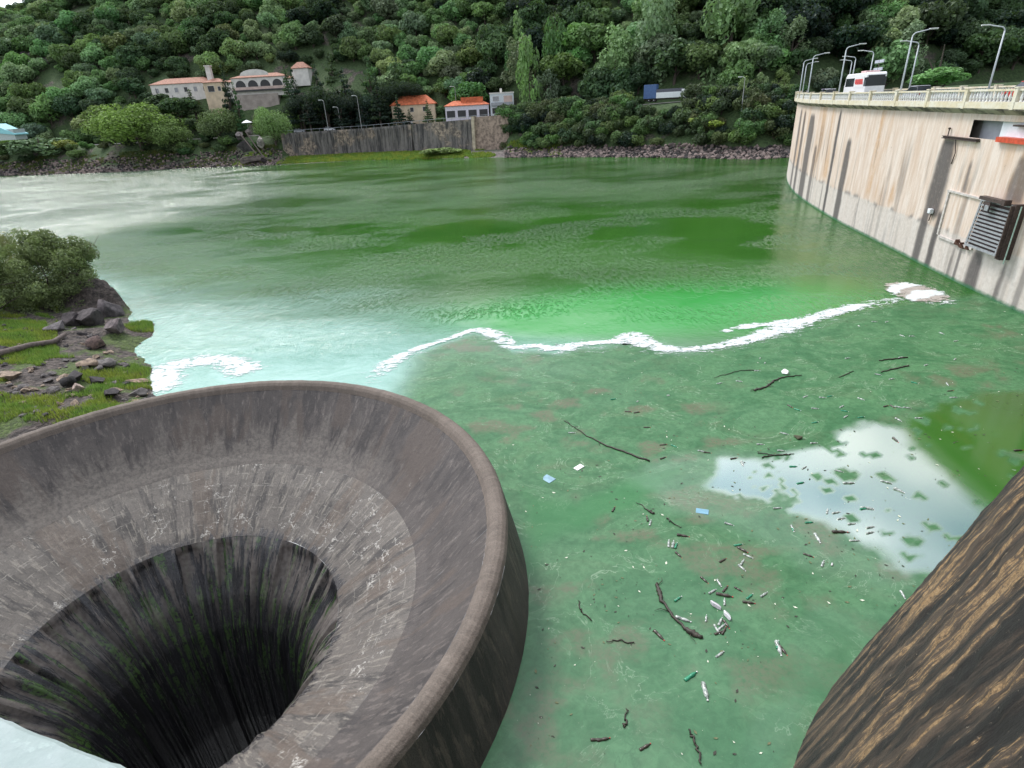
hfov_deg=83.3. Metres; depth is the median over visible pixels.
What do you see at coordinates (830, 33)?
broadleaf tree
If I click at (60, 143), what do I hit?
shrub
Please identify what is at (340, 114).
conifer tree
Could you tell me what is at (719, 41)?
broadleaf tree
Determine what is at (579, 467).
foam sheet
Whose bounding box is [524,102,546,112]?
shrub
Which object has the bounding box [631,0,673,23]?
broadleaf tree
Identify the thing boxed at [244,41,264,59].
broadleaf tree
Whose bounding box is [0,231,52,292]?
bush
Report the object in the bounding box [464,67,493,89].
broadleaf tree
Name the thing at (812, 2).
broadleaf tree
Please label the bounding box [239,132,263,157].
plank ramp
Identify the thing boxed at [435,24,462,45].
broadleaf tree
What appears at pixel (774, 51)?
broadleaf tree
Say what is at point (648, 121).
shrub
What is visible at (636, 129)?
shrub
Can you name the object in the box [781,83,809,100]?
shrub
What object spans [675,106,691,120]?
shrub
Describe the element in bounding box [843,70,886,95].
coach bus
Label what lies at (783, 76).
willow tree
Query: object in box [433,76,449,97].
broadleaf tree
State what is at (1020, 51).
broadleaf tree
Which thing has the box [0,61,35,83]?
broadleaf tree
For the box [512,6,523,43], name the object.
poplar tree
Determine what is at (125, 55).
broadleaf tree
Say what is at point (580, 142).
shrub
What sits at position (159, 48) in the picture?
broadleaf tree
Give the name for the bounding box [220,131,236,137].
shrub
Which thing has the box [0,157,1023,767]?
lake water
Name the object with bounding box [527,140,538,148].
shrub
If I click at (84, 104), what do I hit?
broadleaf tree
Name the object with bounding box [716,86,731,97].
shrub
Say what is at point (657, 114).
shrub
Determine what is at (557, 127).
shrub
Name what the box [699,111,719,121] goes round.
shrub
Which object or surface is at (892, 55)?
broadleaf tree
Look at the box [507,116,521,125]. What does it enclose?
shrub
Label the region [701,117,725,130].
shrub
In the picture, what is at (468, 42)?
broadleaf tree
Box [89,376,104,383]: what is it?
rock
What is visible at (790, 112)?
shrub
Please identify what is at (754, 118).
shrub
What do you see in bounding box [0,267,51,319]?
bush
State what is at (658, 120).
shrub
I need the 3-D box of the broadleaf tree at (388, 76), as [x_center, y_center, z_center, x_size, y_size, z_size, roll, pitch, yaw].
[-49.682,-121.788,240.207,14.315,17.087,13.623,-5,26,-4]
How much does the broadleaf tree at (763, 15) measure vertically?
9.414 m
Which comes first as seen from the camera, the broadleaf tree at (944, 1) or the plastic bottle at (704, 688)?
the plastic bottle at (704, 688)
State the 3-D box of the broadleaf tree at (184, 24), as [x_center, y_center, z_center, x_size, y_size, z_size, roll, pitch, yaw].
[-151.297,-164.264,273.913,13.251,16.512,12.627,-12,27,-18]
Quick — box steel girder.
[941,127,979,163]
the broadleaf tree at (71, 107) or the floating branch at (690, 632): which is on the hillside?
the broadleaf tree at (71, 107)
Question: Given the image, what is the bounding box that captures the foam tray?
[696,508,708,514]
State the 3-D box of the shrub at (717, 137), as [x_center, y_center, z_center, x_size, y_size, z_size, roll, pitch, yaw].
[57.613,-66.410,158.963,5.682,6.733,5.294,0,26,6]
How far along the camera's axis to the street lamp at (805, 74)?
122.43 m
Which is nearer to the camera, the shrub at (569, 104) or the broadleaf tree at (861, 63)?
the broadleaf tree at (861, 63)
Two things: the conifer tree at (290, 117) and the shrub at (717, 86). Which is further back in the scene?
the conifer tree at (290, 117)
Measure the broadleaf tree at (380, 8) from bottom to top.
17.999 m
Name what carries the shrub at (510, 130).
on the hillside
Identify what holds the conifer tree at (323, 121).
on the hillside
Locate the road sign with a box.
[873,59,884,69]
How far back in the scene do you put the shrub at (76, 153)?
230.81 m
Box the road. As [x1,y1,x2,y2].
[92,101,680,144]
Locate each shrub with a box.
[0,142,7,150]
[0,149,8,155]
[0,155,8,159]
[2,137,69,155]
[16,154,35,161]
[19,122,50,128]
[43,139,78,149]
[59,130,75,138]
[64,143,77,150]
[65,149,87,158]
[77,141,94,148]
[93,138,106,143]
[97,142,108,147]
[119,137,136,145]
[138,92,151,98]
[140,144,151,149]
[158,142,172,149]
[165,141,179,152]
[174,141,194,150]
[177,147,192,154]
[182,115,198,121]
[188,139,198,144]
[198,132,217,138]
[198,142,209,147]
[201,136,210,141]
[213,143,227,150]
[217,135,234,145]
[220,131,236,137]
[228,138,240,143]
[419,147,461,154]
[434,117,444,121]
[436,105,442,113]
[494,106,513,117]
[497,103,514,109]
[499,141,507,149]
[502,123,518,134]
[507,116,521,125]
[509,109,521,115]
[510,112,519,120]
[511,119,532,133]
[517,101,534,112]
[518,101,527,108]
[520,112,538,125]
[520,125,532,131]
[520,131,533,144]
[522,133,539,145]
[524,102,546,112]
[525,108,543,122]
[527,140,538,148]
[531,121,553,136]
[537,111,547,120]
[537,138,552,148]
[540,99,553,106]
[544,111,566,124]
[544,134,561,144]
[545,104,559,111]
[547,120,570,135]
[550,96,562,101]
[550,102,569,113]
[554,109,566,116]
[556,127,575,142]
[557,96,572,104]
[557,135,573,144]
[559,98,575,110]
[562,117,578,126]
[565,95,581,101]
[566,107,583,121]
[570,99,591,111]
[570,131,584,140]
[571,121,585,133]
[574,136,586,146]
[580,109,589,119]
[580,116,593,125]
[581,104,590,110]
[582,98,597,104]
[582,126,606,142]
[584,119,607,132]
[587,102,605,118]
[587,135,604,146]
[590,113,603,122]
[594,96,609,103]
[594,126,610,136]
[597,103,622,114]
[597,110,622,120]
[600,116,613,121]
[600,119,623,133]
[603,122,616,131]
[605,106,627,119]
[608,93,632,108]
[609,89,634,96]
[610,118,624,129]
[610,130,625,144]
[611,93,633,100]
[615,131,636,146]
[617,108,632,117]
[623,115,640,126]
[625,99,642,114]
[629,135,645,145]
[630,123,651,134]
[633,96,645,105]
[635,104,656,117]
[637,114,664,130]
[643,115,656,129]
[649,138,664,144]
[653,111,666,118]
[657,120,676,134]
[658,109,670,118]
[666,105,683,116]
[669,126,685,136]
[672,107,701,123]
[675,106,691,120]
[678,124,691,135]
[679,82,707,100]
[681,95,700,108]
[684,110,697,124]
[688,117,724,126]
[689,116,711,134]
[691,132,710,145]
[695,96,718,111]
[696,94,705,100]
[696,126,714,139]
[698,94,720,109]
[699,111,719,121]
[700,84,721,96]
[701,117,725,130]
[702,107,720,116]
[708,86,720,96]
[708,96,734,114]
[711,130,727,144]
[712,84,728,95]
[713,127,730,134]
[715,125,731,133]
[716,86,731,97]
[723,91,734,104]
[727,128,756,144]
[730,88,749,99]
[731,82,750,89]
[732,95,755,109]
[733,118,767,134]
[734,130,756,144]
[736,126,758,137]
[739,105,770,119]
[741,87,767,99]
[742,93,773,108]
[747,79,763,89]
[749,102,781,119]
[751,116,769,121]
[758,82,782,94]
[761,118,789,138]
[763,91,779,98]
[771,84,783,92]
[771,92,796,112]
[771,113,795,132]
[772,110,787,114]
[773,98,791,107]
[775,130,792,140]
[779,83,793,93]
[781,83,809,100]
[783,132,792,144]
[787,106,795,114]
[787,112,795,130]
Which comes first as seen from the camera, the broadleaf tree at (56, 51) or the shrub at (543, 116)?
the shrub at (543, 116)
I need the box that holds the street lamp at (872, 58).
[858,50,873,69]
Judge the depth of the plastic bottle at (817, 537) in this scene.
22.64 m
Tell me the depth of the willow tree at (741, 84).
157.46 m
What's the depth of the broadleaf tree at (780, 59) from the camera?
175.02 m
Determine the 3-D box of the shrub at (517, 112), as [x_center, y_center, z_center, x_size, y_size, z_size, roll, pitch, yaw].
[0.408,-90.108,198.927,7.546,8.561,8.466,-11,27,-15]
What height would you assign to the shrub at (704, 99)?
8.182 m
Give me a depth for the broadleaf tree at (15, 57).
280.56 m
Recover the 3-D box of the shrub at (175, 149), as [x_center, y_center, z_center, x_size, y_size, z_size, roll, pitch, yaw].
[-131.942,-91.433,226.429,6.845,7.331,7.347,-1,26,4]
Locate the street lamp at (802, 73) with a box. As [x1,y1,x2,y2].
[799,58,817,91]
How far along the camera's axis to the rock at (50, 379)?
37.12 m
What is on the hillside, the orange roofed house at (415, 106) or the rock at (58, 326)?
the orange roofed house at (415, 106)
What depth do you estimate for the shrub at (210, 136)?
229.27 m
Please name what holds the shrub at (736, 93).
on the hillside
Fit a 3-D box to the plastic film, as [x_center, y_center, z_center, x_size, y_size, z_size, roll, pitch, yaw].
[1.707,4.472,27.174,0.440,0.033,0.600,-25,31,-35]
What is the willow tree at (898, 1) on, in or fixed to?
on the hillside
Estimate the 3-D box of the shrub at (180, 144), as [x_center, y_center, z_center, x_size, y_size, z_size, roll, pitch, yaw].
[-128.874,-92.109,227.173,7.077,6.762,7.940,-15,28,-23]
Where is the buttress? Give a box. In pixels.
[793,466,1023,767]
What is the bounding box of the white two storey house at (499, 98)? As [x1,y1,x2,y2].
[489,88,513,115]
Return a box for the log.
[0,332,66,356]
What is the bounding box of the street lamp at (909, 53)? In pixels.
[900,28,938,89]
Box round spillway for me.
[0,380,528,767]
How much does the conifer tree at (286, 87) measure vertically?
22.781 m
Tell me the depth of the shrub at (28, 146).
231.54 m
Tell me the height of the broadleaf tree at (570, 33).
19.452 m
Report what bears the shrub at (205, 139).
on the hillside
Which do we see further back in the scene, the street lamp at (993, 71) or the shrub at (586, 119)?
the shrub at (586, 119)
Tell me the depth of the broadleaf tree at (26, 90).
265.24 m
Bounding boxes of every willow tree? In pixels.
[500,34,533,88]
[504,47,516,79]
[515,31,545,102]
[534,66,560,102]
[541,14,567,93]
[594,24,632,82]
[604,21,618,46]
[631,0,677,87]
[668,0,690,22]
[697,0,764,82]
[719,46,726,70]
[735,75,749,110]
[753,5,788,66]
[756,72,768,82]
[772,69,789,84]
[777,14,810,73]
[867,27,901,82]
[875,0,892,6]
[886,0,911,6]
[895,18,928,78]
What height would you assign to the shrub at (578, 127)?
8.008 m
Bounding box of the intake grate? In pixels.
[964,195,1023,263]
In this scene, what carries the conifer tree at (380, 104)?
on the hillside
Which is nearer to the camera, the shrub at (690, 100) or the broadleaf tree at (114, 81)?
the shrub at (690, 100)
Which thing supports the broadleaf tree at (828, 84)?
on the hillside
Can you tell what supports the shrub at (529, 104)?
on the hillside
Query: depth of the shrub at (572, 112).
186.87 m
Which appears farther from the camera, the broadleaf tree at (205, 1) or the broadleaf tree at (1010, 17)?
the broadleaf tree at (205, 1)
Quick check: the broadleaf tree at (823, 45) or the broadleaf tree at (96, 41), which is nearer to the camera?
the broadleaf tree at (823, 45)
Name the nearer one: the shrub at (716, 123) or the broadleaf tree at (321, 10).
the shrub at (716, 123)
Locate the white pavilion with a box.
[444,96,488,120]
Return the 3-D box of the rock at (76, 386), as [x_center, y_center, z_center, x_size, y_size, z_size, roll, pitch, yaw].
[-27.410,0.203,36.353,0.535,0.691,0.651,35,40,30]
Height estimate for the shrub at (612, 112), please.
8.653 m
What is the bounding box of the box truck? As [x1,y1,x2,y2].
[643,84,685,101]
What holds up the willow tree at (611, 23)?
on the hillside
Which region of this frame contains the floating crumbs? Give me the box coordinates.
[507,310,1021,754]
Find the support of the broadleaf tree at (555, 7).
on the hillside
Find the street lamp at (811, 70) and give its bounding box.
[807,52,829,92]
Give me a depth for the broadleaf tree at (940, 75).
132.47 m
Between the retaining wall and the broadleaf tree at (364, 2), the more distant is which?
the broadleaf tree at (364, 2)
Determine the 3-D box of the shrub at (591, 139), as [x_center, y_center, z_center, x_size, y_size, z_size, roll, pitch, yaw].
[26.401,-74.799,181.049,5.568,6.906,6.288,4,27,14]
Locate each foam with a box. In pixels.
[147,354,263,393]
[371,298,899,379]
[420,319,836,355]
[723,318,796,332]
[882,282,954,304]
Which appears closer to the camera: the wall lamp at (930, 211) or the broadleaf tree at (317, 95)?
the wall lamp at (930, 211)
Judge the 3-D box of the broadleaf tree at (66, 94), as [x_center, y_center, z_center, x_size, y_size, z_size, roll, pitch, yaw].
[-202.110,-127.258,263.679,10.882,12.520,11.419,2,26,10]
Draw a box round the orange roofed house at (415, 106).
[390,95,436,124]
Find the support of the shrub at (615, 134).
on the hillside
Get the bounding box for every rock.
[0,371,21,380]
[12,387,22,390]
[17,383,29,387]
[20,388,28,392]
[42,320,64,331]
[43,377,53,382]
[46,386,60,393]
[47,371,56,375]
[56,373,68,380]
[59,376,77,386]
[61,312,81,325]
[67,370,82,380]
[70,399,78,404]
[72,383,84,391]
[75,308,104,325]
[75,358,97,366]
[85,335,105,349]
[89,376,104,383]
[94,365,102,369]
[97,299,124,317]
[97,358,115,366]
[104,318,124,332]
[104,388,119,396]
[125,378,150,383]
[128,387,147,396]
[235,132,242,139]
[237,140,252,151]
[240,155,264,163]
[256,136,264,147]
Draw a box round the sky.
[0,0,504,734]
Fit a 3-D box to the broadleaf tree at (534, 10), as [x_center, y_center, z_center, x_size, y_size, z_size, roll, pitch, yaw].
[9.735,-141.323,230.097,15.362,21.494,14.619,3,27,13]
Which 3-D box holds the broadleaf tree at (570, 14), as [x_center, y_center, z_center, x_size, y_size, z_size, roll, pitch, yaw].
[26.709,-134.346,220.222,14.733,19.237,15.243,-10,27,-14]
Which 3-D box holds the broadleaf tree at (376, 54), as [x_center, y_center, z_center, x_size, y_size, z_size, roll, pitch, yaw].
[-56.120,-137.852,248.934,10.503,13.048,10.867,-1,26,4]
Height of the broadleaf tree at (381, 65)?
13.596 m
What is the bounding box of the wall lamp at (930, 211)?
[927,208,933,220]
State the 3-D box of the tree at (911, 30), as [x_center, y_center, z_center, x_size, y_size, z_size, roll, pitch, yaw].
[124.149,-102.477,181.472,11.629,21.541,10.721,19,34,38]
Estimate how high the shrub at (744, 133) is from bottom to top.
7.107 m
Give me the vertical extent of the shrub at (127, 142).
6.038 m
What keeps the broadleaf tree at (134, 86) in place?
on the hillside
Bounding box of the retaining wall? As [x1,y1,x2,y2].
[280,113,509,155]
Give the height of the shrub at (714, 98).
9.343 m
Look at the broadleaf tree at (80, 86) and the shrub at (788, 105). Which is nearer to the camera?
the shrub at (788, 105)
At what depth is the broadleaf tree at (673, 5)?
200.13 m
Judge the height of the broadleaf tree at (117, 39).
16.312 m
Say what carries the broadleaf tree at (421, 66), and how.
on the hillside
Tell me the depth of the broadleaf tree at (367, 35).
255.26 m
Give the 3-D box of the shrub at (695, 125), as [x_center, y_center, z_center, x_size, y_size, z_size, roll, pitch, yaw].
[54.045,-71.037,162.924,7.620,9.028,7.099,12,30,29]
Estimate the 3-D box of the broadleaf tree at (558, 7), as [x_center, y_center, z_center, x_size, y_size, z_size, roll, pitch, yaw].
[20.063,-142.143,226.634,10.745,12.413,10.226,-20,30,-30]
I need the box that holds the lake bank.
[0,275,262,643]
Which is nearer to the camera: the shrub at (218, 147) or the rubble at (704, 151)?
the rubble at (704, 151)
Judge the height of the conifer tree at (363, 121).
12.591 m
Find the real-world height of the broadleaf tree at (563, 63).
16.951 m
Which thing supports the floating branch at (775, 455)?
on the lake water
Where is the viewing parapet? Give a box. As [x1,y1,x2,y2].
[0,718,124,767]
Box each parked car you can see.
[294,129,305,132]
[824,89,835,92]
[902,85,930,100]
[1001,81,1023,99]
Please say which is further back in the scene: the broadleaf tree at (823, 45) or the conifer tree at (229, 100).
the conifer tree at (229, 100)
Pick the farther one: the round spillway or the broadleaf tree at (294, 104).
the broadleaf tree at (294, 104)
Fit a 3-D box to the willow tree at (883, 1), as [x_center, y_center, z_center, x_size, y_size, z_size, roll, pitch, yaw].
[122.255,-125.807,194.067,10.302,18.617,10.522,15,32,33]
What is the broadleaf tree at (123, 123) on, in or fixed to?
on the hillside
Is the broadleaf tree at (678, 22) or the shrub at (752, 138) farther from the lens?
the broadleaf tree at (678, 22)
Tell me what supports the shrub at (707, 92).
on the hillside
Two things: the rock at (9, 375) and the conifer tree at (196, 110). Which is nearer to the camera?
the rock at (9, 375)
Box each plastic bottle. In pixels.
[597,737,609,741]
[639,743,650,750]
[653,629,664,640]
[675,615,691,622]
[684,671,697,681]
[701,681,708,700]
[716,592,732,597]
[742,600,755,603]
[774,640,781,655]
[813,533,820,542]
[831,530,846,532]
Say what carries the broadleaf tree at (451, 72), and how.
on the hillside
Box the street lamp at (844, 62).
[838,43,866,92]
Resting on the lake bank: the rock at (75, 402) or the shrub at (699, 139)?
the rock at (75, 402)
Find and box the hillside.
[0,0,1023,175]
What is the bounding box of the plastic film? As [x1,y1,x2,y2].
[543,475,555,482]
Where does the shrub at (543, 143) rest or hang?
on the hillside
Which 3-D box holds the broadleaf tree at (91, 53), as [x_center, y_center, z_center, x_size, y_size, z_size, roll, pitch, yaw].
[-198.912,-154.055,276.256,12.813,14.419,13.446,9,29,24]
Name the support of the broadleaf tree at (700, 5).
on the hillside
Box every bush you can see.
[0,227,101,311]
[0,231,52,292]
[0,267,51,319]
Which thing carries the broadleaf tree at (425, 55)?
on the hillside
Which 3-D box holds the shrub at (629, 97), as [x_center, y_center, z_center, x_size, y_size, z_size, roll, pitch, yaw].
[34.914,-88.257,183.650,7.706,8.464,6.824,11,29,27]
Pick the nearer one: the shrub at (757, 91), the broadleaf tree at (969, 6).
the shrub at (757, 91)
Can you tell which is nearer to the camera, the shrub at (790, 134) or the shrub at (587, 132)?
the shrub at (790, 134)
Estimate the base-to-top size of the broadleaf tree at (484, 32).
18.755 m
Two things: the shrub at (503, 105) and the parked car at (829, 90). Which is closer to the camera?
the parked car at (829, 90)
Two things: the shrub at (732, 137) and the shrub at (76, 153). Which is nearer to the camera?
the shrub at (732, 137)
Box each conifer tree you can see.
[183,89,207,138]
[219,63,237,132]
[231,82,248,136]
[281,65,292,97]
[286,68,309,129]
[299,91,320,131]
[305,64,336,130]
[323,53,340,85]
[330,67,365,128]
[333,96,350,129]
[355,98,372,127]
[359,55,386,125]
[368,72,391,126]
[381,96,392,125]
[386,57,400,116]
[391,94,405,125]
[403,109,415,124]
[422,101,433,122]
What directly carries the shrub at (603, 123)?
on the hillside
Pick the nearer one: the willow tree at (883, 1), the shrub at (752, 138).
the shrub at (752, 138)
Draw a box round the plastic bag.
[781,369,788,374]
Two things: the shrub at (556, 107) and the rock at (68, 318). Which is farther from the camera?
the shrub at (556, 107)
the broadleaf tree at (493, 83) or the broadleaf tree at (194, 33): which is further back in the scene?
the broadleaf tree at (194, 33)
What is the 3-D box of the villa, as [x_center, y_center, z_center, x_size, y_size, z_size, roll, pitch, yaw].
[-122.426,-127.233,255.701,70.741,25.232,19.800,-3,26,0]
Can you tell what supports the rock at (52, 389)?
on the lake bank
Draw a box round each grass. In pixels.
[0,144,278,173]
[0,295,153,423]
[232,137,561,165]
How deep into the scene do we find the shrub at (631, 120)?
176.01 m
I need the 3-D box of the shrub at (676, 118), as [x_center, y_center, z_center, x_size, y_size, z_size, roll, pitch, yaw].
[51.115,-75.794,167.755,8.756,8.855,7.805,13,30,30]
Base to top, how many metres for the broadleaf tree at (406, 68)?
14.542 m
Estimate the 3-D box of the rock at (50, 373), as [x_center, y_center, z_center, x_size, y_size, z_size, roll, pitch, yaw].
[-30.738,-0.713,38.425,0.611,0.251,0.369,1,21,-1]
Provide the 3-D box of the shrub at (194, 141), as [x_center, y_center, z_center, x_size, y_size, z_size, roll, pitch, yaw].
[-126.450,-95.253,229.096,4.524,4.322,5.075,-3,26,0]
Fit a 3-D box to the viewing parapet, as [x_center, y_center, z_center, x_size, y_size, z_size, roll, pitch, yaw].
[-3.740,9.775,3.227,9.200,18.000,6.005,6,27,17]
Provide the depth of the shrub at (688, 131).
165.52 m
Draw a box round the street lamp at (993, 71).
[981,24,1005,98]
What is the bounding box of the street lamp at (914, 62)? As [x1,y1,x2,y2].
[900,40,918,88]
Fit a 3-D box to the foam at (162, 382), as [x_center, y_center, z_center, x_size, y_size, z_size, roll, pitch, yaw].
[-22.061,-1.091,41.218,10.081,0.015,7.627,-13,28,-19]
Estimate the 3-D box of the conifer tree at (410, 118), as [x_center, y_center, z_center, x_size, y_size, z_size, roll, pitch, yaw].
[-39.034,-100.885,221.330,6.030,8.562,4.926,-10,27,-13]
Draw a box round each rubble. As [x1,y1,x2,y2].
[0,148,285,175]
[504,142,789,159]
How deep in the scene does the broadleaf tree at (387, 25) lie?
253.91 m
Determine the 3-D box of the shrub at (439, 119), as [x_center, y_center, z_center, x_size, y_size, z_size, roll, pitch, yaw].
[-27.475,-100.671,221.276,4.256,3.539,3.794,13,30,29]
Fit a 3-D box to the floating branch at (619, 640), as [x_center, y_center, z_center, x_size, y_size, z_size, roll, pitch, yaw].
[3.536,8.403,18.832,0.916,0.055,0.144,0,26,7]
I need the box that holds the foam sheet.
[573,464,583,470]
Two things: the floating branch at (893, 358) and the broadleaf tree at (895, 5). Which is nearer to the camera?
the floating branch at (893, 358)
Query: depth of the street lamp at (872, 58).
88.53 m
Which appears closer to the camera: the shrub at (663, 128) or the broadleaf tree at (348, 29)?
the shrub at (663, 128)
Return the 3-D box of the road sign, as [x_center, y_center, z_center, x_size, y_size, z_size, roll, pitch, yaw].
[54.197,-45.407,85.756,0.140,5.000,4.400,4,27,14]
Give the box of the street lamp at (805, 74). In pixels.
[802,61,818,92]
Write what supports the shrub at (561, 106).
on the hillside
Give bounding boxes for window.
[207,86,214,91]
[492,96,498,101]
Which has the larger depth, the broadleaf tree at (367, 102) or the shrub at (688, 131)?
the broadleaf tree at (367, 102)
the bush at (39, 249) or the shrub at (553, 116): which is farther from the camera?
the shrub at (553, 116)
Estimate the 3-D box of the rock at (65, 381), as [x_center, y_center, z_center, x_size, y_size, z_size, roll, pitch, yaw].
[-28.572,-0.262,37.072,0.753,0.627,1.272,2,20,-9]
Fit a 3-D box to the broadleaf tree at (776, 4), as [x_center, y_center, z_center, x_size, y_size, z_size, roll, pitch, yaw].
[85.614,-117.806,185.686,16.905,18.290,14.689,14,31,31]
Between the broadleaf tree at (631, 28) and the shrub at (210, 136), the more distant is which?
the shrub at (210, 136)
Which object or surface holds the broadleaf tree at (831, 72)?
on the hillside
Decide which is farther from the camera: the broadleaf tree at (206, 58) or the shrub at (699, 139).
the broadleaf tree at (206, 58)
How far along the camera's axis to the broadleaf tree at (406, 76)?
234.40 m
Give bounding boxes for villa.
[149,62,312,113]
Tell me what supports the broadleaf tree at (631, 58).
on the hillside
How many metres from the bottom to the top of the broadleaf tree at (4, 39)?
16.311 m
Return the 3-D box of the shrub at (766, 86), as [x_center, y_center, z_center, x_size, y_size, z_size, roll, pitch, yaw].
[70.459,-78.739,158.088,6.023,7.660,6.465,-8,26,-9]
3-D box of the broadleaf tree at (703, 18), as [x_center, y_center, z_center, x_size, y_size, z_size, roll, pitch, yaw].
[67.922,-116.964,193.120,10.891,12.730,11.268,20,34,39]
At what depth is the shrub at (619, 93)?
183.37 m
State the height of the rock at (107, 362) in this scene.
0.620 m
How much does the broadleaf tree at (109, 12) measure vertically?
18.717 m
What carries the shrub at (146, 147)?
on the hillside
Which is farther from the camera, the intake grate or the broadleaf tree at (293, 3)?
the broadleaf tree at (293, 3)
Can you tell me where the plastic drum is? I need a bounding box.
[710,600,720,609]
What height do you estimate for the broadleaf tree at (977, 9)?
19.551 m
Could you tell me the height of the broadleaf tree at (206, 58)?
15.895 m
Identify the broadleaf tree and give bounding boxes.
[0,37,10,40]
[0,40,23,58]
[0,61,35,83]
[0,110,33,127]
[2,51,30,64]
[6,96,35,117]
[7,81,46,98]
[11,35,34,52]
[21,123,48,137]
[28,94,62,125]
[32,23,63,42]
[41,86,74,109]
[45,11,59,21]
[48,43,80,65]
[49,21,71,35]
[51,96,81,118]
[53,10,80,36]
[59,51,87,69]
[61,70,86,87]
[62,93,81,102]
[69,76,104,96]
[70,39,88,52]
[73,10,97,25]
[78,99,106,111]
[79,102,188,150]
[80,45,104,68]
[80,105,111,119]
[81,42,107,53]
[84,87,117,104]
[92,38,112,50]
[94,5,124,27]
[96,0,123,6]
[100,32,130,49]
[112,45,143,67]
[112,75,136,94]
[115,66,140,79]
[117,77,146,98]
[131,30,160,53]
[139,0,166,13]
[141,119,193,146]
[142,28,160,46]
[142,88,169,118]
[147,39,178,57]
[152,95,197,125]
[159,29,190,56]
[170,0,195,21]
[173,0,203,17]
[177,18,206,33]
[180,26,205,46]
[185,14,214,32]
[194,51,220,72]
[194,108,243,136]
[195,0,223,27]
[195,34,221,53]
[200,0,216,4]
[205,27,235,48]
[213,11,239,25]
[215,23,239,39]
[216,0,240,13]
[218,37,247,57]
[233,40,252,60]
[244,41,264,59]
[251,0,262,6]
[252,106,292,145]
[256,11,280,31]
[259,0,285,13]
[278,0,298,9]
[278,22,305,49]
[281,94,315,131]
[283,110,305,128]
[299,23,323,47]
[306,86,341,130]
[309,0,338,23]
[321,14,346,37]
[329,0,345,8]
[329,89,362,128]
[337,21,358,39]
[339,36,362,61]
[356,92,388,126]
[357,27,377,43]
[360,0,374,13]
[369,48,393,62]
[370,0,398,19]
[372,40,392,49]
[375,24,400,43]
[375,56,401,74]
[375,81,405,103]
[376,24,397,40]
[376,69,400,86]
[386,62,418,76]
[394,73,416,83]
[396,44,416,59]
[397,78,424,96]
[398,10,429,35]
[411,61,425,74]
[416,46,444,66]
[423,8,447,26]
[426,49,462,76]
[430,22,449,42]
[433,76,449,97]
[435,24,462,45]
[439,65,462,77]
[442,0,466,24]
[443,76,462,97]
[447,81,489,101]
[451,0,472,17]
[453,33,471,45]
[454,51,468,68]
[457,45,483,66]
[459,39,476,48]
[459,70,472,81]
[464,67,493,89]
[465,0,492,3]
[470,1,495,23]
[473,60,498,76]
[475,23,512,41]
[475,32,511,63]
[485,77,504,92]
[500,45,515,58]
[503,16,528,35]
[505,0,531,16]
[511,19,541,39]
[517,0,549,24]
[517,25,552,59]
[539,52,588,85]
[541,5,553,14]
[542,11,574,33]
[542,21,566,34]
[544,0,557,4]
[550,4,565,13]
[552,0,568,11]
[555,21,592,50]
[558,0,581,6]
[562,2,596,24]
[566,44,592,65]
[572,0,602,8]
[575,23,613,62]
[577,66,615,98]
[578,6,613,25]
[597,67,638,98]
[617,39,645,65]
[620,0,633,16]
[621,63,654,94]
[624,19,671,45]
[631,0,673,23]
[633,32,674,69]
[648,37,699,84]
[657,0,681,17]
[671,18,689,37]
[676,0,697,15]
[676,0,701,11]
[676,40,723,79]
[680,20,705,39]
[691,55,721,77]
[696,0,711,9]
[698,14,719,25]
[700,38,717,43]
[701,0,725,10]
[705,38,727,55]
[707,5,752,40]
[715,59,754,86]
[719,38,768,69]
[737,45,791,70]
[744,20,774,36]
[744,42,783,73]
[750,33,782,48]
[753,7,772,22]
[757,0,806,17]
[774,1,830,48]
[782,47,818,74]
[799,0,820,7]
[803,38,834,60]
[808,22,832,37]
[811,67,838,83]
[813,72,838,90]
[817,0,859,28]
[825,23,879,64]
[826,29,851,57]
[835,0,876,19]
[847,56,872,70]
[849,18,900,55]
[854,4,890,24]
[865,0,908,18]
[866,39,918,87]
[887,5,922,38]
[905,45,971,92]
[915,0,968,46]
[920,60,956,72]
[921,0,966,3]
[928,29,957,49]
[938,48,967,63]
[943,17,995,46]
[945,0,971,20]
[955,28,1020,73]
[962,0,988,21]
[977,24,1023,54]
[985,0,1000,9]
[986,50,1017,71]
[991,9,1023,27]
[994,0,1023,10]
[1011,28,1023,69]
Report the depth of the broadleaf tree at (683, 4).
201.20 m
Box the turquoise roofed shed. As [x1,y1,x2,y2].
[0,123,27,140]
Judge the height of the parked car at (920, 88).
1.495 m
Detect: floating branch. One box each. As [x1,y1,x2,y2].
[564,420,649,461]
[578,600,591,620]
[607,639,633,643]
[622,708,628,727]
[654,581,702,640]
[688,729,701,764]
[751,375,800,390]
[762,453,790,457]
[879,357,907,360]
[881,365,908,371]
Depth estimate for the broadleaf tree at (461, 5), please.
247.28 m
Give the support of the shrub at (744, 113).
on the hillside
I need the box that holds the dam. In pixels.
[787,84,1023,314]
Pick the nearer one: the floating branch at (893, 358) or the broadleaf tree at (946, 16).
the floating branch at (893, 358)
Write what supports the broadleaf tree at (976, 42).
on the hillside

